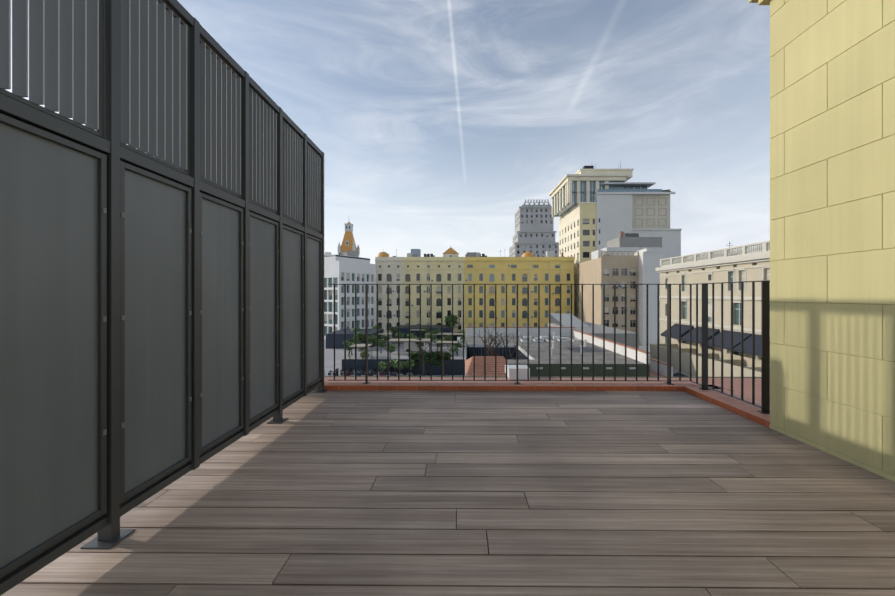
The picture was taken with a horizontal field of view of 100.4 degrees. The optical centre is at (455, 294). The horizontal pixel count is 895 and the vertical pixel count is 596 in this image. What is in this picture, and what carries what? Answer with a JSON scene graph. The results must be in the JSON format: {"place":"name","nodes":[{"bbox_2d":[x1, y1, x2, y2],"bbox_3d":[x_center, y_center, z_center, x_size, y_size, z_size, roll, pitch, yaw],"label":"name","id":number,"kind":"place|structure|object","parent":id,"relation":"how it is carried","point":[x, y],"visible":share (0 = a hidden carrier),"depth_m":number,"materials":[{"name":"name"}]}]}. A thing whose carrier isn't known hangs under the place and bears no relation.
{"place":"outdoors","nodes":[
{"label":"outdoors","id":0,"kind":"place"},
{"bbox_2d":[5,0,770,263],"label":"sky","id":1,"kind":"structure","parent":0,"point":[433,122],"materials":[{"name":"blue"}]},
{"bbox_2d":[324,359,464,374],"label":"fence","id":2,"kind":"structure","parent":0,"point":[436,369],"depth_m":62.03,"materials":[{"name":"blue metal"}]},
{"bbox_2d":[407,351,451,366],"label":"shrubs","id":3,"kind":"object","parent":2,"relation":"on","point":[436,356],"visible":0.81,"depth_m":61.74,"materials":[{"name":"green plant"}]},
{"bbox_2d":[324,334,649,375],"bbox_3d":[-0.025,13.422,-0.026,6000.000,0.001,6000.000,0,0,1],"label":"ground sheet","id":4,"kind":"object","parent":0,"point":[329,359],"depth_m":83.10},
{"bbox_2d":[338,222,359,256],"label":"tower","id":5,"kind":"structure","parent":4,"relation":"on","point":[347,244],"depth_m":197.94,"materials":[{"name":"orange paint"}]},
{"bbox_2d":[324,251,375,338],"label":"white modern block","id":6,"kind":"structure","parent":4,"relation":"on","point":[351,267],"depth_m":112.12,"materials":[{"name":"paint"}]},
{"bbox_2d":[328,368,396,375],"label":"parked scooters","id":7,"kind":"object","parent":4,"relation":"on","point":[361,373],"visible":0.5,"depth_m":59.80,"materials":[{"name":"grey metal"}]},
{"bbox_2d":[375,253,402,332],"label":"building","id":8,"kind":"structure","parent":4,"relation":"on","point":[389,270],"depth_m":125.19,"materials":[{"name":"beige paint"}]},
{"bbox_2d":[326,325,464,353],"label":"courtyard pergolas","id":9,"kind":"object","parent":4,"relation":"on","point":[339,335],"visible":0.54,"depth_m":95.96,"materials":[{"name":"beige fabric"}]},
{"bbox_2d":[376,359,414,375],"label":"potted plants","id":10,"kind":"object","parent":4,"relation":"on","point":[384,365],"visible":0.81,"depth_m":59.91,"materials":[{"name":"plant"}]},
{"bbox_2d":[341,313,465,358],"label":"trees","id":11,"kind":"object","parent":4,"relation":"on","point":[381,341],"visible":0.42,"depth_m":89.87,"materials":[{"name":"green plant"}]},
{"bbox_2d":[403,253,464,331],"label":"building","id":12,"kind":"structure","parent":4,"relation":"on","point":[433,270],"depth_m":125.06,"materials":[{"name":"paint"}]},
{"bbox_2d":[404,337,464,351],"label":"white vans","id":13,"kind":"object","parent":4,"relation":"on","point":[413,345],"visible":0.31,"depth_m":87.11,"materials":[{"name":"paint"}]},
{"bbox_2d":[416,325,526,375],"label":"bare trees","id":14,"kind":"object","parent":4,"relation":"on","point":[488,346],"visible":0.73,"depth_m":40.29,"materials":[{"name":"brown plant"}]},
{"bbox_2d":[465,245,574,332],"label":"building","id":15,"kind":"structure","parent":4,"relation":"on","point":[551,267],"depth_m":124.83,"materials":[{"name":"paint"}]},
{"bbox_2d":[377,247,533,256],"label":"rooftop domes","id":16,"kind":"structure","parent":15,"relation":"on","point":[450,252],"depth_m":126.38,"materials":[{"name":"tile"}]},
{"bbox_2d":[465,327,649,376],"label":"gravel roof","id":17,"kind":"structure","parent":4,"relation":"on","point":[565,355],"depth_m":37.29,"materials":[{"name":"grey gravel"}]},
{"bbox_2d":[549,160,681,318],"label":"tall building","id":18,"kind":"structure","parent":4,"relation":"on","point":[593,209],"depth_m":124.80,"materials":[{"name":"yellow paint"}]},
{"bbox_2d":[580,231,664,345],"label":"beige apartment block","id":19,"kind":"structure","parent":4,"relation":"on","point":[629,258],"depth_m":99.61,"materials":[{"name":"paint"}]},
{"bbox_2d":[650,241,769,376],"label":"neoclassical building","id":20,"kind":"structure","parent":4,"relation":"on","point":[738,265],"depth_m":48.48,"materials":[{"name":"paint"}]},
{"bbox_2d":[509,199,558,256],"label":"high-rise building","id":21,"kind":"structure","parent":0,"point":[534,225],"depth_m":239.55,"materials":[{"name":"white concrete"}]},
{"bbox_2d":[324,376,770,401],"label":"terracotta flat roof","id":22,"kind":"structure","parent":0,"point":[737,385],"depth_m":18.91,"materials":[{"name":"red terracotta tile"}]},
{"bbox_2d":[314,389,488,554],"bbox_3d":[-0.514,1.097,1.198,6.400,0.090,5.840,0,0,1],"label":"terrace deck substructure","id":23,"kind":"object","parent":22,"relation":"on","point":[456,512],"depth_m":1.73,"materials":[{"name":"black"}]},
{"bbox_2d":[1,390,894,595],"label":"terrace deck boards","id":24,"kind":"object","parent":23,"relation":"on","point":[563,493],"visible":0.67,"depth_m":1.77,"materials":[{"name":"brown wood"}]},
{"bbox_2d":[0,0,326,595],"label":"privacy screen","id":25,"kind":"object","parent":24,"relation":"on","point":[161,319],"visible":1,"depth_m":1.67,"materials":[{"name":"grey paint"}]},
{"bbox_2d":[749,0,894,481],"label":"render wall","id":26,"kind":"structure","parent":23,"relation":"on","point":[832,227],"depth_m":2.36,"materials":[{"name":"beige paint"}]},
{"bbox_2d":[505,365,529,378],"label":"roof plant boxes","id":27,"kind":"object","parent":22,"relation":"on","point":[511,371],"visible":0.64,"depth_m":18.95,"materials":[{"name":"grey paint"}]},
{"bbox_2d":[316,382,769,427],"bbox_3d":[0.275,1.247,3.351,5.540,0.550,1.960,0,0,1],"label":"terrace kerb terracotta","id":28,"kind":"object","parent":22,"relation":"on","point":[740,407],"visible":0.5,"depth_m":3.96,"materials":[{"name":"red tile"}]},
{"bbox_2d":[328,280,769,413],"bbox_3d":[0.596,0.429,3.501,3.990,1.085,1.225,0,0,1],"label":"railing","id":29,"kind":"object","parent":28,"relation":"on","point":[765,347],"visible":1,"depth_m":4.05,"materials":[{"name":"black metal"}]},
{"bbox_2d":[548,314,673,376],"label":"low buildings","id":30,"kind":"structure","parent":0,"point":[587,328],"depth_m":50.94,"materials":[{"name":"concrete"}]}
]}

